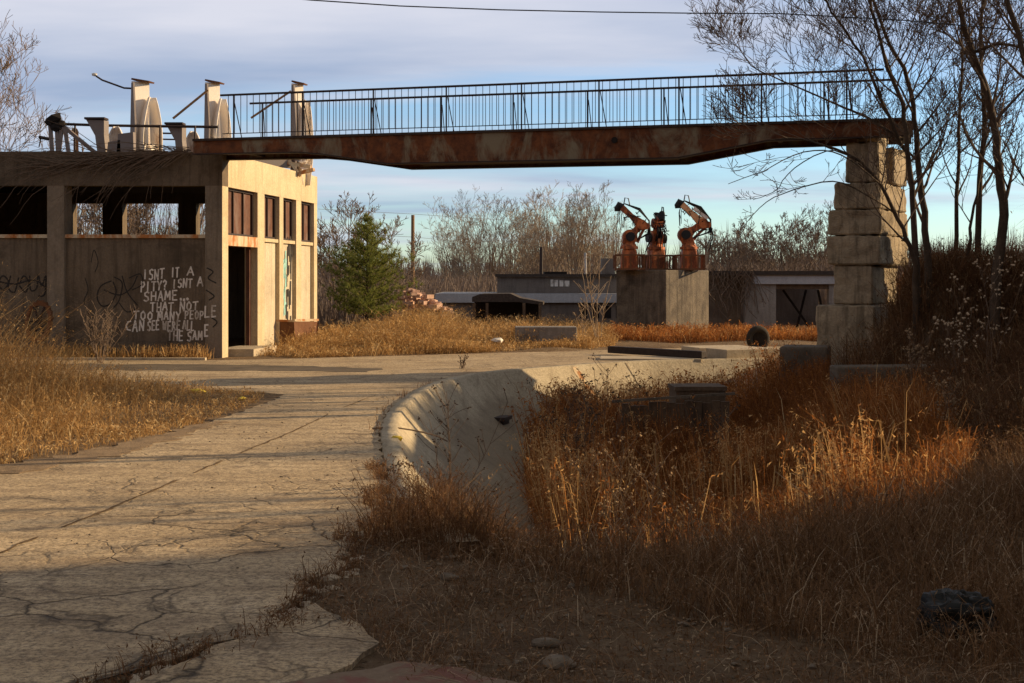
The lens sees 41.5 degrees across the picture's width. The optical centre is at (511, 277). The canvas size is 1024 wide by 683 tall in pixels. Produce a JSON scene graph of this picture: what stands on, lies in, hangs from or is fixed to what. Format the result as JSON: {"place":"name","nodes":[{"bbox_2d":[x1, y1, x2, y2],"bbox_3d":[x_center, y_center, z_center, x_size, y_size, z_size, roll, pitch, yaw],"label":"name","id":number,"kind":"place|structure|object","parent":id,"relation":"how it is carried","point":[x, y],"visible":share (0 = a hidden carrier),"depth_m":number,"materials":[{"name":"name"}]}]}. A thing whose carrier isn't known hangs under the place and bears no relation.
{"place":"outdoors","nodes":[
{"label":"outdoors","id":0,"kind":"place"},
{"bbox_2d":[92,73,162,150],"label":"sheet metal tower","id":1,"kind":"structure","parent":0,"point":[145,110],"depth_m":31.94,"materials":[{"name":"metal"}]},
{"bbox_2d":[172,79,230,137],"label":"sheet metal tower","id":2,"kind":"structure","parent":0,"point":[216,110],"depth_m":33.45,"materials":[{"name":"metal"}]},
{"bbox_2d":[0,346,781,682],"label":"road","id":3,"kind":"structure","parent":0,"point":[80,604],"depth_m":9.52,"materials":[{"name":"concrete"}]},
{"bbox_2d":[0,395,374,552],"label":"road joint","id":4,"kind":"object","parent":3,"relation":"on","point":[96,513],"visible":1,"depth_m":10.40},
{"bbox_2d":[2,364,382,371],"bbox_3d":[-13.176,1.685,25.594,21.636,0.004,2.200,0,0,2],"label":"asphalt strip","id":5,"kind":"object","parent":3,"relation":"on","point":[204,367],"visible":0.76,"depth_m":25.39,"materials":[{"name":"asphalt"}]},
{"bbox_2d":[0,283,1023,682],"bbox_3d":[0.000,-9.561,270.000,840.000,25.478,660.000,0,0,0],"label":"ground","id":6,"kind":"structure","parent":0,"point":[364,663],"depth_m":6.84,"materials":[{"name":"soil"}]},
{"bbox_2d":[0,10,72,151],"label":"bare tree","id":7,"kind":"object","parent":6,"relation":"on","point":[7,64],"visible":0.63,"depth_m":40.89,"materials":[{"name":"brown plant"}]},
{"bbox_2d":[24,300,53,342],"bbox_3d":[-9.880,0.907,28.200,0.563,0.890,0.340,0,0,0],"label":"cog wheel","id":8,"kind":"object","parent":6,"relation":"on","point":[44,304],"visible":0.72,"depth_m":28.18,"materials":[{"name":"metal"}]},
{"bbox_2d":[1,357,206,359],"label":"kerb","id":9,"kind":"structure","parent":6,"relation":"on","point":[155,358],"depth_m":27.72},
{"bbox_2d":[78,300,138,362],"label":"dried weed","id":10,"kind":"object","parent":6,"relation":"on","point":[101,341],"visible":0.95,"depth_m":26.72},
{"bbox_2d":[0,421,229,473],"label":"gravel verge","id":11,"kind":"structure","parent":6,"relation":"on","point":[88,455],"depth_m":13.01,"materials":[{"name":"gravel"}]},
{"bbox_2d":[37,342,214,358],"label":"dry grass","id":12,"kind":"structure","parent":6,"relation":"on","point":[178,352],"depth_m":28.11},
{"bbox_2d":[0,258,265,463],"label":"dry grass","id":13,"kind":"structure","parent":6,"relation":"on","point":[31,384],"depth_m":17.19,"materials":[{"name":"plant"}]},
{"bbox_2d":[77,204,204,234],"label":"scrub","id":14,"kind":"object","parent":6,"relation":"on","point":[168,223],"visible":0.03,"depth_m":42.19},
{"bbox_2d":[80,204,204,234],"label":"bare tree","id":15,"kind":"object","parent":6,"relation":"on","point":[139,211],"visible":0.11,"depth_m":43.22,"materials":[{"name":"brown plant"}]},
{"bbox_2d":[0,152,316,357],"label":"derelict building","id":16,"kind":"structure","parent":6,"relation":"on","point":[245,266],"depth_m":28.75,"materials":[{"name":"beige concrete"}]},
{"bbox_2d":[38,113,96,151],"bbox_3d":[-10.044,-3.187,30.611,1.376,1.126,0.362,0,0,0],"label":"frame hoist","id":17,"kind":"object","parent":16,"relation":"on","point":[57,129],"visible":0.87,"depth_m":30.56,"materials":[{"name":"grey paint"}]},
{"bbox_2d":[0,118,191,235],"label":"creeper","id":18,"kind":"object","parent":16,"relation":"hanging from","point":[146,154],"visible":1,"depth_m":28.53,"materials":[{"name":"plant"}]},
{"bbox_2d":[84,117,121,151],"bbox_3d":[-9.257,-3.005,30.738,0.794,1.251,0.556,0,0,0],"label":"flared bracket","id":19,"kind":"object","parent":16,"relation":"on","point":[99,126],"visible":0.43,"depth_m":30.50,"materials":[{"name":"grey paint"}]},
{"bbox_2d":[107,132,135,151],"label":"steel plates","id":20,"kind":"object","parent":16,"relation":"on","point":[130,137],"visible":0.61,"depth_m":30.20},
{"bbox_2d":[66,123,217,151],"bbox_3d":[-8.606,-3.078,31.794,3.461,0.979,1.650,0,0,0],"label":"pipe rail","id":21,"kind":"object","parent":16,"relation":"on","point":[152,126],"visible":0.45,"depth_m":31.20,"materials":[{"name":"metal"}]},
{"bbox_2d":[164,122,199,151],"bbox_3d":[-7.718,-3.006,31.738,0.771,1.252,0.556,0,0,0],"label":"flared bracket","id":22,"kind":"object","parent":16,"relation":"on","point":[180,137],"visible":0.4,"depth_m":31.52,"materials":[{"name":"grey paint"}]},
{"bbox_2d":[228,188,252,236],"bbox_3d":[-6.107,-1.445,30.019,0.069,1.030,1.961,0,0,8],"label":"window","id":23,"kind":"structure","parent":16,"relation":"in","point":[240,203],"depth_m":30.28,"materials":[{"name":"wood"}]},
{"bbox_2d":[265,195,274,238],"bbox_3d":[-5.822,-1.445,32.024,0.069,1.030,1.131,0,0,8],"label":"window","id":24,"kind":"structure","parent":16,"relation":"in","point":[269,200],"depth_m":32.30,"materials":[{"name":"wood"}]},
{"bbox_2d":[251,80,312,185],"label":"sheet metal tower","id":25,"kind":"structure","parent":16,"relation":"on","point":[297,86],"depth_m":34.49,"materials":[{"name":"metal"}]},
{"bbox_2d":[283,198,291,240],"bbox_3d":[-5.627,-1.445,33.395,0.069,1.030,1.061,0,0,8],"label":"window","id":26,"kind":"structure","parent":16,"relation":"in","point":[287,203],"depth_m":33.70,"materials":[{"name":"wood"}]},
{"bbox_2d":[287,160,314,176],"bbox_3d":[-5.354,-2.779,34.077,0.755,0.484,0.222,0,0,22],"label":"broken timber","id":27,"kind":"object","parent":16,"relation":"hanging from","point":[294,164],"visible":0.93,"depth_m":34.04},
{"bbox_2d":[301,202,309,241],"bbox_3d":[-5.412,-1.445,34.905,0.069,1.030,1.151,0,0,8],"label":"window","id":28,"kind":"structure","parent":16,"relation":"in","point":[305,207],"depth_m":35.22,"materials":[{"name":"wood"}]},
{"bbox_2d":[73,452,415,682],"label":"edge weeds","id":29,"kind":"object","parent":6,"relation":"on","point":[280,612],"visible":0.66,"depth_m":7.09,"materials":[{"name":"plant"}]},
{"bbox_2d":[136,603,379,682],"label":"concrete fragment","id":30,"kind":"object","parent":6,"relation":"on","point":[297,653],"visible":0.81,"depth_m":5.99,"materials":[{"name":"concrete"}]},
{"bbox_2d":[128,462,422,682],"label":"crumbled concrete","id":31,"kind":"object","parent":6,"relation":"on","point":[135,678],"visible":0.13,"depth_m":7.36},
{"bbox_2d":[275,319,318,344],"bbox_3d":[-5.370,1.321,33.034,0.641,0.658,1.340,0,0,27],"label":"rusty skip","id":32,"kind":"object","parent":6,"relation":"on","point":[301,326],"visible":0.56,"depth_m":32.72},
{"bbox_2d":[317,190,408,328],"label":"bare tree","id":33,"kind":"object","parent":6,"relation":"on","point":[320,243],"visible":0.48,"depth_m":45.96,"materials":[{"name":"brown plant"}]},
{"bbox_2d":[319,212,422,323],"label":"pine tree","id":34,"kind":"object","parent":6,"relation":"on","point":[367,259],"visible":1,"depth_m":40.26,"materials":[{"name":"green plant"}]},
{"bbox_2d":[346,213,431,320],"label":"bare tree","id":35,"kind":"object","parent":6,"relation":"on","point":[420,270],"visible":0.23,"depth_m":52.13,"materials":[{"name":"brown plant"}]},
{"bbox_2d":[283,661,517,682],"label":"painted slab","id":36,"kind":"object","parent":6,"relation":"on","point":[384,673],"depth_m":5.64,"materials":[{"name":"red concrete"}]},
{"bbox_2d":[393,288,453,317],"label":"rubble heap","id":37,"kind":"object","parent":6,"relation":"on","point":[417,296],"visible":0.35,"depth_m":43.51,"materials":[{"name":"brick"}]},
{"bbox_2d":[259,301,632,357],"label":"dry grass","id":38,"kind":"structure","parent":6,"relation":"on","point":[438,332],"depth_m":32.30,"materials":[{"name":"plant"}]},
{"bbox_2d":[422,219,483,281],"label":"bare tree","id":39,"kind":"object","parent":6,"relation":"on","point":[440,263],"visible":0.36,"depth_m":87.66,"materials":[{"name":"brown plant"}]},
{"bbox_2d":[297,448,610,565],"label":"dead weeds","id":40,"kind":"object","parent":6,"relation":"on","point":[442,495],"visible":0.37,"depth_m":8.80,"materials":[{"name":"plant"}]},
{"bbox_2d":[317,265,597,330],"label":"scrub","id":41,"kind":"object","parent":6,"relation":"on","point":[325,310],"visible":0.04,"depth_m":60.48,"materials":[{"name":"plant"}]},
{"bbox_2d":[420,193,498,284],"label":"bare tree","id":42,"kind":"object","parent":6,"relation":"on","point":[462,250],"visible":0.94,"depth_m":84.07,"materials":[{"name":"brown plant"}]},
{"bbox_2d":[415,378,517,504],"bbox_3d":[-0.369,1.368,10.136,0.782,1.214,0.611,0,0,33],"label":"dried weed","id":43,"kind":"object","parent":6,"relation":"on","point":[448,438],"visible":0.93,"depth_m":10.12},
{"bbox_2d":[438,188,527,283],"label":"bare tree","id":44,"kind":"object","parent":6,"relation":"on","point":[495,233],"visible":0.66,"depth_m":91.46,"materials":[{"name":"brown plant"}]},
{"bbox_2d":[472,293,543,324],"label":"collapsed shelter","id":45,"kind":"object","parent":6,"relation":"on","point":[504,305],"visible":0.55,"depth_m":48.60,"materials":[{"name":"metal"}]},
{"bbox_2d":[490,200,553,273],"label":"bare tree","id":46,"kind":"object","parent":6,"relation":"on","point":[521,255],"visible":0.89,"depth_m":85.88,"materials":[{"name":"brown plant"}]},
{"bbox_2d":[435,272,616,325],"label":"long shed","id":47,"kind":"structure","parent":6,"relation":"on","point":[559,294],"depth_m":53.00,"materials":[{"name":"metal"}]},
{"bbox_2d":[580,306,616,317],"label":"window","id":48,"kind":"structure","parent":47,"relation":"in","point":[607,314],"depth_m":52.97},
{"bbox_2d":[481,187,573,273],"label":"bare tree","id":49,"kind":"object","parent":6,"relation":"on","point":[500,231],"visible":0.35,"depth_m":92.42,"materials":[{"name":"brown plant"}]},
{"bbox_2d":[497,195,580,273],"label":"bare tree","id":50,"kind":"object","parent":6,"relation":"on","point":[548,258],"visible":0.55,"depth_m":88.58,"materials":[{"name":"brown plant"}]},
{"bbox_2d":[515,326,576,344],"bbox_3d":[0.819,1.490,32.850,1.493,0.620,0.700,0,0,0],"label":"concrete box","id":51,"kind":"object","parent":6,"relation":"on","point":[551,332],"visible":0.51,"depth_m":32.50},
{"bbox_2d":[500,183,591,273],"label":"bare tree","id":52,"kind":"object","parent":6,"relation":"on","point":[547,232],"visible":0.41,"depth_m":94.98,"materials":[{"name":"brown plant"}]},
{"bbox_2d":[532,637,560,647],"bbox_3d":[0.164,1.739,6.411,0.139,0.058,0.088,0,0,0],"label":"stone","id":53,"kind":"object","parent":6,"relation":"on","point":[538,642],"visible":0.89,"depth_m":6.38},
{"bbox_2d":[81,216,1023,295],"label":"woodland","id":54,"kind":"object","parent":6,"relation":"on","point":[707,259],"visible":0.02,"depth_m":146.15,"materials":[{"name":"plant"}]},
{"bbox_2d":[541,654,575,669],"bbox_3d":[0.212,1.741,6.101,0.161,0.065,0.154,0,0,0],"label":"stone","id":55,"kind":"object","parent":6,"relation":"on","point":[555,660],"visible":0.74,"depth_m":6.06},
{"bbox_2d":[527,374,599,453],"bbox_3d":[0.632,2.179,18.579,0.984,1.724,0.689,0,0,-21],"label":"dried weed","id":56,"kind":"object","parent":6,"relation":"on","point":[568,424],"visible":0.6,"depth_m":18.59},
{"bbox_2d":[544,394,600,501],"bbox_3d":[0.765,2.225,15.594,0.752,1.735,0.780,0,0,-32],"label":"dried weed","id":57,"kind":"object","parent":6,"relation":"on","point":[577,437],"visible":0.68,"depth_m":15.56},
{"bbox_2d":[380,357,771,560],"bbox_3d":[1.155,2.305,18.637,6.131,1.300,20.501,0,0,14],"label":"concrete basin","id":58,"kind":"object","parent":6,"relation":"on","point":[482,395],"visible":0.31,"depth_m":21.02,"materials":[{"name":"concrete"}]},
{"bbox_2d":[541,180,614,273],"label":"bare tree","id":59,"kind":"object","parent":6,"relation":"on","point":[576,253],"visible":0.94,"depth_m":85.92,"materials":[{"name":"brown plant"}]},
{"bbox_2d":[558,189,614,273],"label":"bare tree","id":60,"kind":"object","parent":6,"relation":"on","point":[593,251],"visible":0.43,"depth_m":89.44,"materials":[{"name":"brown plant"}]},
{"bbox_2d":[573,253,614,343],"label":"dried weed","id":61,"kind":"object","parent":6,"relation":"on","point":[591,300],"visible":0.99,"depth_m":33.52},
{"bbox_2d":[560,353,638,455],"bbox_3d":[1.136,2.005,17.923,0.850,2.030,1.359,0,0,-37],"label":"dried weed","id":62,"kind":"object","parent":6,"relation":"on","point":[590,412],"visible":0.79,"depth_m":17.91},
{"bbox_2d":[589,201,631,272],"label":"bare tree","id":63,"kind":"object","parent":6,"relation":"on","point":[611,246],"visible":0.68,"depth_m":84.19,"materials":[{"name":"brown plant"}]},
{"bbox_2d":[556,432,672,548],"bbox_3d":[0.942,2.221,12.361,1.016,1.623,0.606,0,0,29],"label":"dried weed","id":64,"kind":"object","parent":6,"relation":"on","point":[606,461],"visible":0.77,"depth_m":12.30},
{"bbox_2d":[598,426,683,550],"bbox_3d":[1.093,2.166,11.461,0.731,1.777,0.754,0,0,0],"label":"dried weed","id":65,"kind":"object","parent":6,"relation":"on","point":[620,490],"visible":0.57,"depth_m":11.43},
{"bbox_2d":[600,356,700,362],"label":"concrete slab","id":66,"kind":"structure","parent":6,"relation":"on","point":[627,358],"depth_m":27.67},
{"bbox_2d":[608,346,705,358],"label":"steel beam","id":67,"kind":"structure","parent":66,"relation":"on","point":[659,352],"depth_m":28.58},
{"bbox_2d":[287,519,1023,682],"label":"straw","id":68,"kind":"object","parent":6,"relation":"on","point":[899,674],"visible":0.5,"depth_m":6.54,"materials":[{"name":"plant"}]},
{"bbox_2d":[617,270,708,331],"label":"concrete plinth","id":69,"kind":"structure","parent":6,"relation":"on","point":[647,297],"depth_m":40.05,"materials":[{"name":"concrete"}]},
{"bbox_2d":[613,197,652,269],"bbox_3d":[3.599,-1.313,40.000,1.151,2.148,0.765,0,0,0],"label":"robot arm","id":70,"kind":"object","parent":69,"relation":"on","point":[629,255],"visible":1,"depth_m":39.84},
{"bbox_2d":[639,207,672,269],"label":"robot arm","id":71,"kind":"object","parent":69,"relation":"on","point":[656,257],"visible":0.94,"depth_m":40.76},
{"bbox_2d":[673,195,713,269],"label":"robot arm","id":72,"kind":"object","parent":69,"relation":"on","point":[689,258],"visible":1,"depth_m":40.46},
{"bbox_2d":[499,332,830,466],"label":"dark weeds","id":73,"kind":"object","parent":6,"relation":"on","point":[731,387],"visible":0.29,"depth_m":21.92,"materials":[{"name":"plant"}]},
{"bbox_2d":[612,392,734,463],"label":"plank wall","id":74,"kind":"structure","parent":6,"relation":"on","point":[700,406],"depth_m":18.99,"materials":[{"name":"wood"}]},
{"bbox_2d":[335,421,1023,681],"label":"dead weeds","id":75,"kind":"object","parent":6,"relation":"on","point":[1005,488],"visible":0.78,"depth_m":7.73,"materials":[{"name":"plant"}]},
{"bbox_2d":[640,466,720,558],"bbox_3d":[1.401,2.263,10.659,0.676,1.535,0.550,0,0,-43],"label":"dried weed","id":76,"kind":"object","parent":6,"relation":"on","point":[688,504],"visible":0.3,"depth_m":10.70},
{"bbox_2d":[668,383,726,438],"bbox_3d":[2.713,2.235,19.800,0.761,1.331,0.641,0,0,-3],"label":"crate","id":77,"kind":"object","parent":6,"relation":"on","point":[678,389],"visible":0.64,"depth_m":19.50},
{"bbox_2d":[598,319,817,342],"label":"dry grass","id":78,"kind":"structure","parent":6,"relation":"on","point":[684,334],"depth_m":36.74,"materials":[{"name":"plant"}]},
{"bbox_2d":[488,369,933,574],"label":"goldenrod stalks","id":79,"kind":"object","parent":6,"relation":"on","point":[576,483],"visible":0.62,"depth_m":13.62,"materials":[{"name":"plant"}]},
{"bbox_2d":[682,389,743,481],"bbox_3d":[2.511,2.217,16.503,0.832,1.696,0.477,0,0,-37],"label":"dried weed","id":80,"kind":"object","parent":6,"relation":"on","point":[724,390],"visible":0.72,"depth_m":16.46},
{"bbox_2d":[681,345,752,350],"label":"concrete slab","id":81,"kind":"structure","parent":6,"relation":"on","point":[701,348],"depth_m":30.75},
{"bbox_2d":[679,219,794,270],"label":"bare tree","id":82,"kind":"object","parent":6,"relation":"on","point":[773,239],"visible":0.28,"depth_m":60.09,"materials":[{"name":"brown plant"}]},
{"bbox_2d":[696,221,782,270],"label":"bare tree","id":83,"kind":"object","parent":6,"relation":"on","point":[739,253],"visible":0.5,"depth_m":56.09,"materials":[{"name":"brown plant"}]},
{"bbox_2d":[484,351,998,574],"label":"reeds","id":84,"kind":"object","parent":6,"relation":"on","point":[801,392],"visible":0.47,"depth_m":15.51,"materials":[{"name":"plant"}]},
{"bbox_2d":[706,347,779,358],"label":"concrete slab","id":85,"kind":"structure","parent":6,"relation":"on","point":[734,352],"depth_m":28.07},
{"bbox_2d":[746,326,769,346],"bbox_3d":[5.886,1.450,32.300,0.628,0.630,0.191,0,0,-18],"label":"old tyre","id":86,"kind":"object","parent":6,"relation":"on","point":[760,335],"visible":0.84,"depth_m":32.26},
{"bbox_2d":[721,221,801,266],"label":"bare tree","id":87,"kind":"object","parent":6,"relation":"on","point":[734,240],"visible":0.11,"depth_m":69.63,"materials":[{"name":"brown plant"}]},
{"bbox_2d":[593,384,939,543],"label":"tall reeds","id":88,"kind":"object","parent":6,"relation":"on","point":[815,468],"visible":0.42,"depth_m":13.37,"materials":[{"name":"brown plant"}]},
{"bbox_2d":[709,271,834,329],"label":"ruined shed","id":89,"kind":"structure","parent":6,"relation":"on","point":[794,297],"depth_m":44.02,"materials":[{"name":"concrete"}]},
{"bbox_2d":[705,259,832,322],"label":"vine","id":90,"kind":"object","parent":89,"relation":"hanging from","point":[728,282],"visible":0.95,"depth_m":43.64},
{"bbox_2d":[732,200,833,270],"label":"bare tree","id":91,"kind":"object","parent":6,"relation":"on","point":[792,255],"visible":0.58,"depth_m":57.98,"materials":[{"name":"brown plant"}]},
{"bbox_2d":[668,250,908,304],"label":"scrub","id":92,"kind":"object","parent":6,"relation":"on","point":[823,293],"visible":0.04,"depth_m":54.18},
{"bbox_2d":[758,204,833,270],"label":"bare tree","id":93,"kind":"object","parent":6,"relation":"on","point":[819,223],"visible":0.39,"depth_m":62.07,"materials":[{"name":"brown plant"}]},
{"bbox_2d":[779,345,830,379],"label":"concrete block","id":94,"kind":"structure","parent":6,"relation":"on","point":[810,350],"depth_m":23.16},
{"bbox_2d":[684,0,1023,338],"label":"bare tree","id":95,"kind":"object","parent":6,"relation":"on","point":[913,248],"visible":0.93,"depth_m":21.79,"materials":[{"name":"brown plant"}]},
{"bbox_2d":[815,138,907,364],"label":"stepped pier","id":96,"kind":"structure","parent":6,"relation":"on","point":[854,241],"depth_m":24.50,"materials":[{"name":"concrete"}]},
{"bbox_2d":[192,68,912,169],"bbox_3d":[0.478,-2.993,26.586,14.200,1.536,1.500,0,0,15],"label":"footbridge","id":97,"kind":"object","parent":96,"relation":"on","point":[654,144],"visible":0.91,"depth_m":26.10,"materials":[{"name":"metal"}]},
{"bbox_2d":[830,364,940,391],"bbox_3d":[7.350,1.690,20.500,4.912,0.820,0.599,0,0,1],"label":"retaining ledge","id":98,"kind":"object","parent":6,"relation":"on","point":[838,369],"visible":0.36,"depth_m":20.34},
{"bbox_2d":[808,208,1023,364],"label":"brush","id":99,"kind":"object","parent":6,"relation":"on","point":[955,261],"visible":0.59,"depth_m":21.87,"materials":[{"name":"plant"}]},
{"bbox_2d":[903,328,933,383],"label":"dried weed","id":100,"kind":"object","parent":6,"relation":"on","point":[915,348],"visible":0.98,"depth_m":18.44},
{"bbox_2d":[836,315,1023,471],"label":"brush","id":101,"kind":"object","parent":6,"relation":"on","point":[1005,378],"visible":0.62,"depth_m":15.68,"materials":[{"name":"plant"}]},
{"bbox_2d":[851,0,1023,351],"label":"bare tree","id":102,"kind":"object","parent":6,"relation":"on","point":[1001,183],"visible":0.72,"depth_m":21.15,"materials":[{"name":"brown plant"}]},
{"bbox_2d":[930,369,964,438],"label":"dried weed","id":103,"kind":"object","parent":6,"relation":"on","point":[951,393],"visible":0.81,"depth_m":14.22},
{"bbox_2d":[915,588,997,649],"bbox_3d":[2.174,1.670,6.599,0.381,0.293,0.331,0,0,0],"label":"rubbish bag","id":104,"kind":"object","parent":6,"relation":"on","point":[946,594],"visible":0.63,"depth_m":6.50,"materials":[{"name":"black plastic"}]},
{"bbox_2d":[933,274,984,379],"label":"dried weed","id":105,"kind":"object","parent":6,"relation":"on","point":[960,345],"visible":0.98,"depth_m":17.60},
{"bbox_2d":[908,1,1015,246],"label":"bare tree","id":106,"kind":"object","parent":6,"relation":"on","point":[956,217],"visible":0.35,"depth_m":23.39,"materials":[{"name":"brown plant"}]},
{"bbox_2d":[925,35,1023,278],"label":"bare sapling","id":107,"kind":"object","parent":6,"relation":"on","point":[976,198],"visible":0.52,"depth_m":22.38,"materials":[{"name":"brown plant"}]},
{"bbox_2d":[928,0,1023,261],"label":"bare tree","id":108,"kind":"object","parent":6,"relation":"on","point":[978,222],"visible":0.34,"depth_m":22.78,"materials":[{"name":"brown plant"}]},
{"bbox_2d":[943,0,1023,185],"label":"bare tree","id":109,"kind":"object","parent":6,"relation":"on","point":[1017,34],"visible":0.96,"depth_m":20.21,"materials":[{"name":"brown plant"}]},
{"bbox_2d":[966,255,1023,375],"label":"dried weed","id":110,"kind":"object","parent":6,"relation":"on","point":[982,323],"visible":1,"depth_m":16.93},
{"bbox_2d":[0,0,1023,276],"label":"sky","id":111,"kind":"structure","parent":0,"point":[247,46],"materials":[{"name":"blue"}]},
{"bbox_2d":[601,259,614,273],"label":"utility cabinet","id":112,"kind":"object","parent":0,"point":[608,268],"visible":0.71,"depth_m":54.50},
{"bbox_2d":[309,0,1023,30],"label":"overhead cable","id":113,"kind":"object","parent":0,"point":[653,12],"visible":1,"depth_m":19.39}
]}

